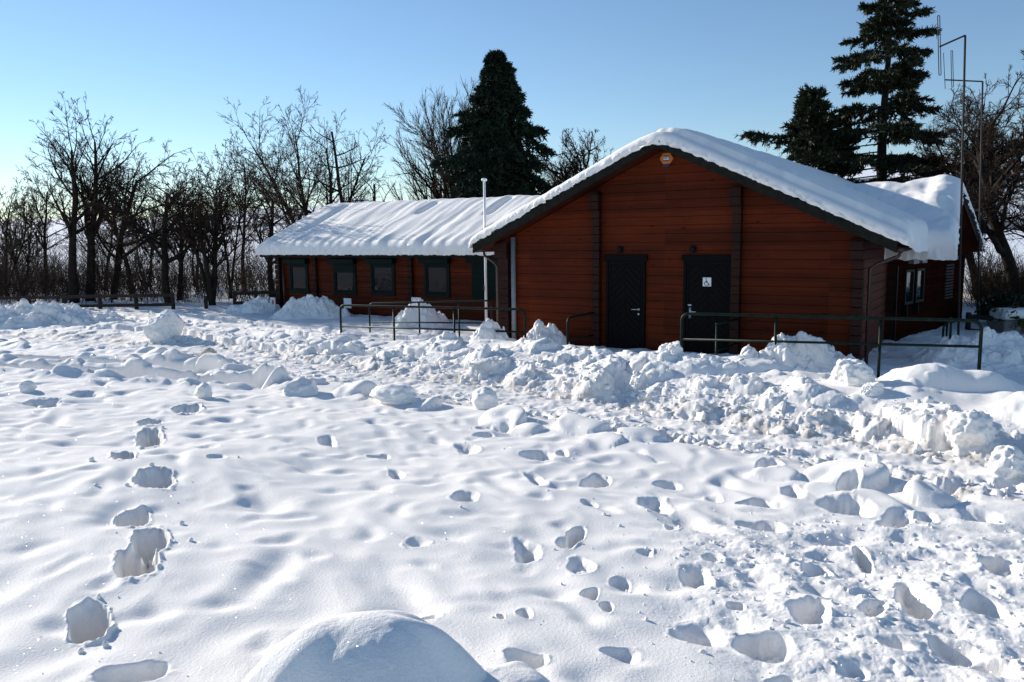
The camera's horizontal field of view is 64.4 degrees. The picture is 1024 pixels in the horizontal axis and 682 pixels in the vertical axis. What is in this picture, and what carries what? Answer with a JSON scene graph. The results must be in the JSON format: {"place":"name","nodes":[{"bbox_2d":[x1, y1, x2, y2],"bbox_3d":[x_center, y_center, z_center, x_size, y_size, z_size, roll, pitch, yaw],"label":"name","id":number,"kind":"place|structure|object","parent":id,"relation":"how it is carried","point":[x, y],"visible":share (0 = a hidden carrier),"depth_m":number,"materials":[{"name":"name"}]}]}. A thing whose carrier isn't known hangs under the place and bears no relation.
{"place":"outdoors","nodes":[
{"label":"outdoors","id":0,"kind":"place"},
{"bbox_2d":[0,268,1023,681],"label":"snowy ground","id":1,"kind":"structure","parent":0,"point":[300,512],"depth_m":5.92,"materials":[{"name":"white snow"}]},
{"bbox_2d":[0,175,52,295],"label":"bare tree","id":2,"kind":"object","parent":1,"relation":"on","point":[22,205],"visible":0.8,"depth_m":35.26,"materials":[{"name":"brown plant"}]},
{"bbox_2d":[19,380,36,392],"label":"snow block","id":3,"kind":"object","parent":1,"relation":"on","point":[27,386],"depth_m":10.54,"materials":[{"name":"white snow"}]},
{"bbox_2d":[0,189,57,295],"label":"bare tree","id":4,"kind":"object","parent":1,"relation":"on","point":[30,220],"visible":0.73,"depth_m":35.35,"materials":[{"name":"brown plant"}]},
{"bbox_2d":[3,164,85,291],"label":"bare tree","id":5,"kind":"object","parent":1,"relation":"on","point":[37,210],"visible":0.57,"depth_m":37.35,"materials":[{"name":"brown plant"}]},
{"bbox_2d":[0,298,136,328],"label":"snow heap","id":6,"kind":"object","parent":1,"relation":"on","point":[23,313],"visible":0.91,"depth_m":21.99,"materials":[{"name":"white snow"}]},
{"bbox_2d":[25,91,121,303],"bbox_3d":[-17.073,-5.525,31.877,3.325,8.243,3.532,-5,8,-31],"label":"bare tree","id":7,"kind":"object","parent":1,"relation":"on","point":[73,231],"visible":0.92,"depth_m":31.51,"materials":[{"name":"brown plant"}]},
{"bbox_2d":[0,292,174,308],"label":"timber fence","id":8,"kind":"object","parent":1,"relation":"on","point":[100,305],"visible":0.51,"depth_m":28.89,"materials":[{"name":"brown wood"}]},
{"bbox_2d":[35,94,154,300],"bbox_3d":[-16.661,-5.613,32.493,4.212,8.314,2.928,1,7,12],"label":"bare tree","id":9,"kind":"object","parent":1,"relation":"on","point":[91,220],"visible":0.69,"depth_m":32.46,"materials":[{"name":"brown plant"}]},
{"bbox_2d":[53,189,138,277],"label":"bare tree","id":10,"kind":"object","parent":1,"relation":"on","point":[78,238],"visible":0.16,"depth_m":39.21,"materials":[{"name":"brown plant"}]},
{"bbox_2d":[79,149,141,292],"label":"bare tree","id":11,"kind":"object","parent":1,"relation":"on","point":[111,218],"visible":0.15,"depth_m":35.57,"materials":[{"name":"brown plant"}]},
{"bbox_2d":[69,139,193,299],"bbox_3d":[-15.150,-4.937,33.316,4.784,6.709,5.142,-1,7,0],"label":"bare tree","id":12,"kind":"object","parent":1,"relation":"on","point":[117,229],"visible":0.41,"depth_m":33.18,"materials":[{"name":"brown plant"}]},
{"bbox_2d":[126,185,176,285],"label":"bare tree","id":13,"kind":"object","parent":1,"relation":"on","point":[148,223],"visible":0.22,"depth_m":41.51,"materials":[{"name":"brown plant"}]},
{"bbox_2d":[148,310,155,317],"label":"snow block","id":14,"kind":"object","parent":1,"relation":"on","point":[151,314],"depth_m":19.60,"materials":[{"name":"white snow"}]},
{"bbox_2d":[83,149,225,302],"bbox_3d":[-13.864,-4.379,31.564,5.165,6.071,4.129,-7,9,-40],"label":"bare tree","id":15,"kind":"object","parent":1,"relation":"on","point":[130,219],"visible":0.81,"depth_m":30.95,"materials":[{"name":"brown plant"}]},
{"bbox_2d":[143,310,183,340],"bbox_3d":[-8.131,-0.278,18.870,0.655,0.869,0.839,3,8,28],"label":"snow block","id":16,"kind":"object","parent":1,"relation":"on","point":[164,325],"depth_m":18.68,"materials":[{"name":"white snow"}]},
{"bbox_2d":[151,165,210,300],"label":"bare tree","id":17,"kind":"object","parent":1,"relation":"on","point":[180,271],"visible":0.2,"depth_m":32.65,"materials":[{"name":"brown plant"}]},
{"bbox_2d":[141,140,252,305],"bbox_3d":[-11.326,-4.211,29.320,3.672,6.156,3.835,-4,8,-24],"label":"bare tree","id":18,"kind":"object","parent":1,"relation":"on","point":[208,279],"visible":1,"depth_m":29.35,"materials":[{"name":"brown plant"}]},
{"bbox_2d":[181,175,212,285],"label":"bare tree","id":19,"kind":"object","parent":1,"relation":"on","point":[198,234],"visible":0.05,"depth_m":40.83,"materials":[{"name":"brown plant"}]},
{"bbox_2d":[194,382,211,397],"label":"snow block","id":20,"kind":"object","parent":1,"relation":"on","point":[203,390],"depth_m":10.74,"materials":[{"name":"white snow"}]},
{"bbox_2d":[204,296,207,308],"bbox_3d":[-10.789,-1.096,28.674,0.100,1.005,0.100,-1,7,0],"label":"gate post","id":21,"kind":"object","parent":1,"relation":"on","point":[205,302],"visible":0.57,"depth_m":28.60,"materials":[{"name":"brown wood"}]},
{"bbox_2d":[198,347,216,356],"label":"snow block","id":22,"kind":"object","parent":1,"relation":"on","point":[208,350],"depth_m":14.79,"materials":[{"name":"white snow"}]},
{"bbox_2d":[170,152,279,297],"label":"bare tree","id":23,"kind":"object","parent":1,"relation":"on","point":[232,212],"visible":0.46,"depth_m":33.78,"materials":[{"name":"brown plant"}]},
{"bbox_2d":[212,130,288,291],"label":"bare tree","id":24,"kind":"object","parent":1,"relation":"on","point":[237,153],"visible":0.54,"depth_m":35.81,"materials":[{"name":"brown plant"}]},
{"bbox_2d":[222,295,281,313],"bbox_3d":[-8.630,-1.168,27.238,2.203,0.712,1.612,-1,7,0],"label":"snow heap","id":25,"kind":"object","parent":1,"relation":"on","point":[261,305],"visible":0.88,"depth_m":26.93,"materials":[{"name":"white snow"}]},
{"bbox_2d":[232,289,276,304],"bbox_3d":[-9.146,-1.248,29.050,1.625,1.177,0.122,-1,7,0],"label":"timber fence","id":26,"kind":"object","parent":1,"relation":"on","point":[255,293],"visible":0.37,"depth_m":28.93,"materials":[{"name":"brown wood"}]},
{"bbox_2d":[270,297,275,309],"bbox_3d":[-7.951,-1.039,27.088,0.240,0.828,0.064,4,8,31],"label":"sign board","id":27,"kind":"object","parent":1,"relation":"on","point":[272,301],"visible":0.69,"depth_m":27.01,"materials":[{"name":"white paint"}]},
{"bbox_2d":[224,153,325,299],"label":"bare tree","id":28,"kind":"object","parent":1,"relation":"on","point":[271,223],"visible":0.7,"depth_m":30.20,"materials":[{"name":"brown plant"}]},
{"bbox_2d":[264,170,313,238],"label":"bare tree","id":29,"kind":"object","parent":1,"relation":"on","point":[285,204],"visible":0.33,"depth_m":35.81,"materials":[{"name":"brown plant"}]},
{"bbox_2d":[282,377,318,396],"bbox_3d":[-2.974,0.688,11.431,0.478,0.316,0.615,5,15,12],"label":"snow block","id":30,"kind":"object","parent":1,"relation":"on","point":[300,386],"depth_m":11.29,"materials":[{"name":"white snow"}]},
{"bbox_2d":[217,87,395,224],"bbox_3d":[-9.851,-6.913,37.734,5.330,9.739,9.010,-8,10,-44],"label":"bare tree","id":31,"kind":"object","parent":1,"relation":"on","point":[329,192],"visible":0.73,"depth_m":37.26,"materials":[{"name":"brown plant"}]},
{"bbox_2d":[269,294,352,319],"bbox_3d":[-6.321,-1.039,25.439,2.863,0.859,1.858,-1,7,0],"label":"snow heap","id":32,"kind":"object","parent":1,"relation":"on","point":[312,306],"visible":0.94,"depth_m":25.06,"materials":[{"name":"white snow"}]},
{"bbox_2d":[294,121,395,215],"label":"bare tree","id":33,"kind":"object","parent":1,"relation":"on","point":[339,190],"visible":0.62,"depth_m":35.47,"materials":[{"name":"brown plant"}]},
{"bbox_2d":[344,298,351,311],"bbox_3d":[-5.095,-0.881,25.299,0.300,0.900,0.062,4,8,31],"label":"sign board","id":34,"kind":"object","parent":1,"relation":"on","point":[347,300],"visible":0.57,"depth_m":25.23,"materials":[{"name":"white paint"}]},
{"bbox_2d":[312,149,402,208],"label":"bare tree","id":35,"kind":"object","parent":1,"relation":"on","point":[374,192],"visible":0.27,"depth_m":40.70,"materials":[{"name":"brown plant"}]},
{"bbox_2d":[242,610,486,681],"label":"snow heap","id":36,"kind":"object","parent":1,"relation":"on","point":[383,646],"visible":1,"depth_m":2.73,"materials":[{"name":"white snow"}]},
{"bbox_2d":[369,384,416,404],"bbox_3d":[-1.608,0.711,10.866,0.446,0.283,0.633,-8,10,-44],"label":"snow block","id":37,"kind":"object","parent":1,"relation":"on","point":[395,394],"depth_m":10.71,"materials":[{"name":"white snow"}]},
{"bbox_2d":[390,298,449,326],"bbox_3d":[-2.548,-0.750,22.392,1.800,0.886,1.612,-1,7,0],"label":"snow heap","id":38,"kind":"object","parent":1,"relation":"on","point":[411,315],"visible":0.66,"depth_m":21.93,"materials":[{"name":"white snow"}]},
{"bbox_2d":[368,300,492,336],"bbox_3d":[-2.059,-0.324,19.915,3.793,1.481,0.044,4,8,31],"label":"handrail","id":39,"kind":"object","parent":1,"relation":"on","point":[419,322],"visible":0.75,"depth_m":19.77,"materials":[{"name":"metal"}]},
{"bbox_2d":[339,304,526,340],"bbox_3d":[-1.923,-0.102,18.261,5.221,1.455,0.052,4,8,31],"label":"handrail","id":40,"kind":"object","parent":1,"relation":"on","point":[454,330],"visible":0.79,"depth_m":18.14,"materials":[{"name":"metal"}]},
{"bbox_2d":[378,74,549,201],"bbox_3d":[-2.219,-7.570,39.471,8.580,10.374,8.558,-1,7,0],"label":"bare tree","id":41,"kind":"object","parent":1,"relation":"on","point":[433,184],"visible":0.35,"depth_m":38.05,"materials":[{"name":"brown plant"}]},
{"bbox_2d":[481,178,487,320],"bbox_3d":[-0.700,-2.084,21.446,0.150,4.358,0.150,-1,7,0],"label":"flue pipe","id":42,"kind":"object","parent":1,"relation":"on","point":[485,259],"visible":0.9,"depth_m":21.41,"materials":[{"name":"grey metal"}]},
{"bbox_2d":[471,386,498,409],"bbox_3d":[-0.359,0.789,10.513,0.350,0.402,0.394,7,2,-14],"label":"snow block","id":43,"kind":"object","parent":1,"relation":"on","point":[484,398],"depth_m":10.36,"materials":[{"name":"white snow"}]},
{"bbox_2d":[464,318,515,340],"bbox_3d":[-0.448,-0.082,17.488,1.506,0.865,1.255,-1,7,0],"label":"snow heap","id":44,"kind":"object","parent":1,"relation":"on","point":[487,328],"visible":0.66,"depth_m":17.22,"materials":[{"name":"white snow"}]},
{"bbox_2d":[427,48,557,198],"bbox_3d":[0.381,-7.127,36.242,10.040,11.530,10.640,5,9,38],"label":"conifer","id":45,"kind":"object","parent":1,"relation":"on","point":[492,142],"visible":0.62,"depth_m":34.96,"materials":[{"name":"green plant"}]},
{"bbox_2d":[0,198,1023,308],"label":"undergrowth","id":46,"kind":"object","parent":1,"relation":"on","point":[35,277],"visible":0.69,"depth_m":33.03,"materials":[{"name":"brown plant"}]},
{"bbox_2d":[480,661,549,681],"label":"snow heap","id":47,"kind":"object","parent":1,"relation":"on","point":[516,671],"visible":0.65,"depth_m":2.84,"materials":[{"name":"white snow"}]},
{"bbox_2d":[520,319,569,344],"bbox_3d":[0.660,-0.092,17.463,1.437,0.779,1.327,-1,7,0],"label":"snow heap","id":48,"kind":"object","parent":1,"relation":"on","point":[540,330],"visible":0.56,"depth_m":17.24,"materials":[{"name":"white snow"}]},
{"bbox_2d":[525,149,568,191],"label":"bare tree","id":49,"kind":"object","parent":1,"relation":"on","point":[549,175],"visible":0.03,"depth_m":38.69,"materials":[{"name":"brown plant"}]},
{"bbox_2d":[84,328,1023,498],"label":"snow clods","id":50,"kind":"object","parent":1,"relation":"on","point":[1015,435],"visible":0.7,"depth_m":11.16,"materials":[{"name":"white snow"}]},
{"bbox_2d":[534,127,613,194],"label":"bare tree","id":51,"kind":"object","parent":1,"relation":"on","point":[575,165],"visible":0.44,"depth_m":36.50,"materials":[{"name":"brown plant"}]},
{"bbox_2d":[566,312,594,344],"bbox_3d":[1.460,0.072,17.189,0.047,1.304,1.146,4,9,35],"label":"handrail","id":52,"kind":"object","parent":1,"relation":"on","point":[567,328],"visible":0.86,"depth_m":16.82,"materials":[{"name":"grey metal"}]},
{"bbox_2d":[259,141,981,363],"bbox_3d":[2.377,-2.463,25.049,20.795,5.293,14.560,4,8,31],"label":"log cabin","id":53,"kind":"object","parent":1,"relation":"on","point":[558,260],"visible":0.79,"depth_m":16.93,"materials":[{"name":"paint"}]},
{"bbox_2d":[283,259,308,292],"bbox_3d":[-7.170,-2.166,27.036,1.020,1.140,0.220,4,8,31],"label":"window","id":54,"kind":"structure","parent":53,"relation":"in","point":[298,268],"depth_m":27.07,"materials":[{"name":"grey glass"}]},
{"bbox_2d":[327,258,356,294],"bbox_3d":[-5.424,-2.050,25.968,1.120,1.160,0.220,4,8,31],"label":"window","id":55,"kind":"structure","parent":53,"relation":"in","point":[344,270],"depth_m":25.98,"materials":[{"name":"green paint"}]},
{"bbox_2d":[364,258,395,295],"bbox_3d":[-4.075,-1.981,25.139,1.130,1.160,0.220,4,8,31],"label":"window","id":56,"kind":"structure","parent":53,"relation":"in","point":[382,270],"depth_m":25.17,"materials":[{"name":"green paint"}]},
{"bbox_2d":[255,195,540,255],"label":"roof snow","id":57,"kind":"structure","parent":53,"relation":"on","point":[443,226],"depth_m":25.52,"materials":[{"name":"white snow"}]},
{"bbox_2d":[418,258,450,297],"bbox_3d":[-2.285,-1.876,24.039,1.090,1.170,0.220,4,8,31],"label":"window","id":58,"kind":"structure","parent":53,"relation":"in","point":[436,270],"depth_m":24.07,"materials":[{"name":"green paint"}]},
{"bbox_2d":[465,258,496,299],"bbox_3d":[-0.808,-1.779,23.138,1.120,1.210,0.220,4,8,31],"label":"window","id":59,"kind":"structure","parent":53,"relation":"in","point":[477,264],"depth_m":23.18,"materials":[{"name":"green paint"}]},
{"bbox_2d":[616,246,622,252],"bbox_3d":[2.271,-1.929,17.135,0.130,0.140,0.105,4,8,31],"label":"wall light","id":60,"kind":"object","parent":53,"relation":"attached to","point":[619,249],"visible":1,"depth_m":17.11,"materials":[{"name":"black plastic"}]},
{"bbox_2d":[604,255,647,348],"bbox_3d":[2.398,-0.658,17.215,0.965,2.325,0.132,4,8,31],"label":"door","id":61,"kind":"structure","parent":53,"relation":"in","point":[625,283],"depth_m":17.20,"materials":[{"name":"paint"}]},
{"bbox_2d":[660,152,673,166],"bbox_3d":[3.124,-3.659,16.384,0.283,0.271,0.089,4,8,31],"label":"alarm box","id":62,"kind":"object","parent":53,"relation":"attached to","point":[666,159],"visible":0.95,"depth_m":16.35,"materials":[{"name":"orange plastic"}]},
{"bbox_2d":[689,246,695,252],"bbox_3d":[3.625,-1.840,16.306,0.130,0.140,0.105,4,8,31],"label":"wall light","id":63,"kind":"object","parent":53,"relation":"attached to","point":[692,249],"visible":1,"depth_m":16.28,"materials":[{"name":"black plastic"}]},
{"bbox_2d":[469,127,928,252],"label":"roof snow","id":64,"kind":"structure","parent":53,"relation":"on","point":[833,194],"depth_m":15.48,"materials":[{"name":"white snow"}]},
{"bbox_2d":[682,255,731,353],"bbox_3d":[3.908,-0.558,16.292,1.080,2.325,0.132,4,8,31],"label":"door","id":65,"kind":"structure","parent":53,"relation":"in","point":[706,278],"depth_m":16.28,"materials":[{"name":"paint"}]},
{"bbox_2d":[901,269,914,315],"bbox_3d":[8.938,-1.093,18.258,0.120,1.020,0.650,6,10,42],"label":"window","id":66,"kind":"structure","parent":53,"relation":"in","point":[908,284],"depth_m":18.24,"materials":[{"name":"green paint"}]},
{"bbox_2d":[846,174,984,260],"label":"roof snow","id":67,"kind":"structure","parent":53,"relation":"on","point":[933,202],"depth_m":18.17,"materials":[{"name":"white snow"}]},
{"bbox_2d":[912,268,924,313],"bbox_3d":[9.476,-1.173,18.845,0.120,1.020,0.650,6,10,42],"label":"window","id":68,"kind":"structure","parent":53,"relation":"in","point":[919,283],"depth_m":18.83,"materials":[{"name":"green paint"}]},
{"bbox_2d":[658,341,683,355],"bbox_3d":[2.460,0.231,12.453,0.478,0.452,0.407,0,-6,-43],"label":"snow block","id":69,"kind":"object","parent":1,"relation":"on","point":[674,347],"depth_m":12.31,"materials":[{"name":"white snow"}]},
{"bbox_2d":[673,352,794,375],"bbox_3d":[3.313,0.433,12.081,2.147,0.515,1.065,-1,7,0],"label":"snow heap","id":70,"kind":"object","parent":1,"relation":"on","point":[702,363],"visible":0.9,"depth_m":11.78,"materials":[{"name":"white snow"}]},
{"bbox_2d":[738,331,855,372],"bbox_3d":[4.987,0.242,14.378,2.762,0.852,1.315,-1,7,0],"label":"snow heap","id":71,"kind":"object","parent":1,"relation":"on","point":[819,358],"visible":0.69,"depth_m":14.09,"materials":[{"name":"white snow"}]},
{"bbox_2d":[680,312,982,377],"bbox_3d":[5.210,0.311,13.890,4.873,1.576,0.054,4,8,31],"label":"handrail","id":72,"kind":"object","parent":1,"relation":"on","point":[879,343],"visible":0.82,"depth_m":13.49,"materials":[{"name":"metal"}]},
{"bbox_2d":[734,0,959,183],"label":"conifer","id":73,"kind":"object","parent":1,"relation":"on","point":[815,138],"visible":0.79,"depth_m":31.52,"materials":[{"name":"green plant"}]},
{"bbox_2d":[827,358,875,385],"bbox_3d":[4.481,0.501,10.727,0.462,0.542,0.569,-3,8,-20],"label":"snow block","id":74,"kind":"object","parent":1,"relation":"on","point":[851,372],"depth_m":10.56,"materials":[{"name":"white snow"}]},
{"bbox_2d":[859,381,883,395],"bbox_3d":[4.521,0.619,10.169,0.399,0.235,0.241,-3,8,-21],"label":"snow block","id":75,"kind":"object","parent":1,"relation":"on","point":[872,389],"depth_m":10.09,"materials":[{"name":"white snow"}]},
{"bbox_2d":[942,317,951,339],"bbox_3d":[8.307,0.168,15.561,0.044,1.370,1.358,2,8,23],"label":"handrail","id":76,"kind":"object","parent":1,"relation":"on","point":[946,332],"visible":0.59,"depth_m":15.49,"materials":[{"name":"metal"}]},
{"bbox_2d":[878,363,1023,391],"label":"snow heap","id":77,"kind":"object","parent":1,"relation":"on","point":[940,376],"visible":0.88,"depth_m":10.29,"materials":[{"name":"white snow"}]},
{"bbox_2d":[890,84,1023,292],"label":"bare tree","id":78,"kind":"object","parent":1,"relation":"on","point":[930,155],"visible":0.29,"depth_m":28.54,"materials":[{"name":"brown plant"}]},
{"bbox_2d":[915,149,1007,251],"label":"bare tree","id":79,"kind":"object","parent":1,"relation":"on","point":[985,219],"visible":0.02,"depth_m":33.39,"materials":[{"name":"brown plant"}]},
{"bbox_2d":[909,327,1023,373],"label":"snow heap","id":80,"kind":"object","parent":1,"relation":"on","point":[1002,352],"visible":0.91,"depth_m":14.31,"materials":[{"name":"white snow"}]},
{"bbox_2d":[943,409,996,448],"bbox_3d":[4.768,0.982,8.454,0.470,0.558,0.501,5,9,37],"label":"snow block","id":81,"kind":"object","parent":1,"relation":"on","point":[966,429],"depth_m":8.32,"materials":[{"name":"white snow"}]},
{"bbox_2d":[929,64,1023,294],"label":"bare tree","id":82,"kind":"object","parent":1,"relation":"on","point":[989,201],"visible":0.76,"depth_m":24.93,"materials":[{"name":"brown plant"}]},
{"bbox_2d":[965,312,995,329],"bbox_3d":[12.021,-0.180,19.646,1.883,0.952,0.135,4,9,34],"label":"timber fence","id":83,"kind":"object","parent":1,"relation":"on","point":[969,315],"visible":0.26,"depth_m":19.98,"materials":[{"name":"brown wood"}]},
{"bbox_2d":[974,306,989,315],"bbox_3d":[13.159,-0.738,22.084,1.116,0.781,1.051,-1,7,0],"label":"evergreen bush","id":84,"kind":"object","parent":1,"relation":"on","point":[982,311],"visible":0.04,"depth_m":22.13,"materials":[{"name":"green plant"}]},
{"bbox_2d":[977,286,1023,321],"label":"evergreen bush","id":85,"kind":"object","parent":1,"relation":"on","point":[1004,300],"visible":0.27,"depth_m":20.50,"materials":[{"name":"green plant"}]},
{"bbox_2d":[982,49,1023,244],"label":"bare tree","id":86,"kind":"object","parent":1,"relation":"on","point":[1006,216],"visible":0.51,"depth_m":25.29,"materials":[{"name":"brown plant"}]},
{"bbox_2d":[987,445,1023,478],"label":"snow block","id":87,"kind":"object","parent":1,"relation":"on","point":[1005,461],"depth_m":7.59,"materials":[{"name":"white snow"}]},
{"bbox_2d":[988,319,1023,333],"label":"stone block","id":88,"kind":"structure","parent":1,"relation":"on","point":[1001,326],"depth_m":19.31,"materials":[{"name":"stone"}]},
{"bbox_2d":[989,308,1023,320],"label":"snow heap","id":89,"kind":"object","parent":88,"relation":"on","point":[1004,315],"visible":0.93,"depth_m":19.32,"materials":[{"name":"white snow"}]},
{"bbox_2d":[990,304,1023,330],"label":"evergreen bush","id":90,"kind":"object","parent":1,"relation":"on","point":[1021,322],"visible":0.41,"depth_m":19.23,"materials":[{"name":"green plant"}]},
{"bbox_2d":[0,158,1023,276],"bbox_3d":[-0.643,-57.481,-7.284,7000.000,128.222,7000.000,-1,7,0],"label":"hills","id":91,"kind":"structure","parent":0,"point":[871,172],"depth_m":426.25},
{"bbox_2d":[715,318,736,354],"bbox_3d":[4.083,0.251,15.469,0.048,1.323,1.341,4,8,31],"label":"handrail","id":92,"kind":"object","parent":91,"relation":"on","point":[716,335],"visible":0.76,"depth_m":14.90,"materials":[{"name":"metal"}]},
{"bbox_2d":[937,15,965,334],"bbox_3d":[9.267,-3.133,17.256,0.866,7.274,0.052,-1,7,0],"label":"aerial mast","id":93,"kind":"object","parent":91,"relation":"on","point":[961,200],"visible":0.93,"depth_m":17.14,"materials":[{"name":"grey metal"}]},
{"bbox_2d":[943,50,983,319],"bbox_3d":[11.726,-3.741,21.215,1.339,7.431,0.052,-1,7,0],"label":"aerial mast","id":94,"kind":"object","parent":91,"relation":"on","point":[979,224],"visible":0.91,"depth_m":21.09,"materials":[{"name":"grey metal"}]},
{"bbox_2d":[0,0,1023,220],"label":"sky","id":95,"kind":"structure","parent":0,"point":[627,71],"materials":[{"name":"blue"}]}
]}

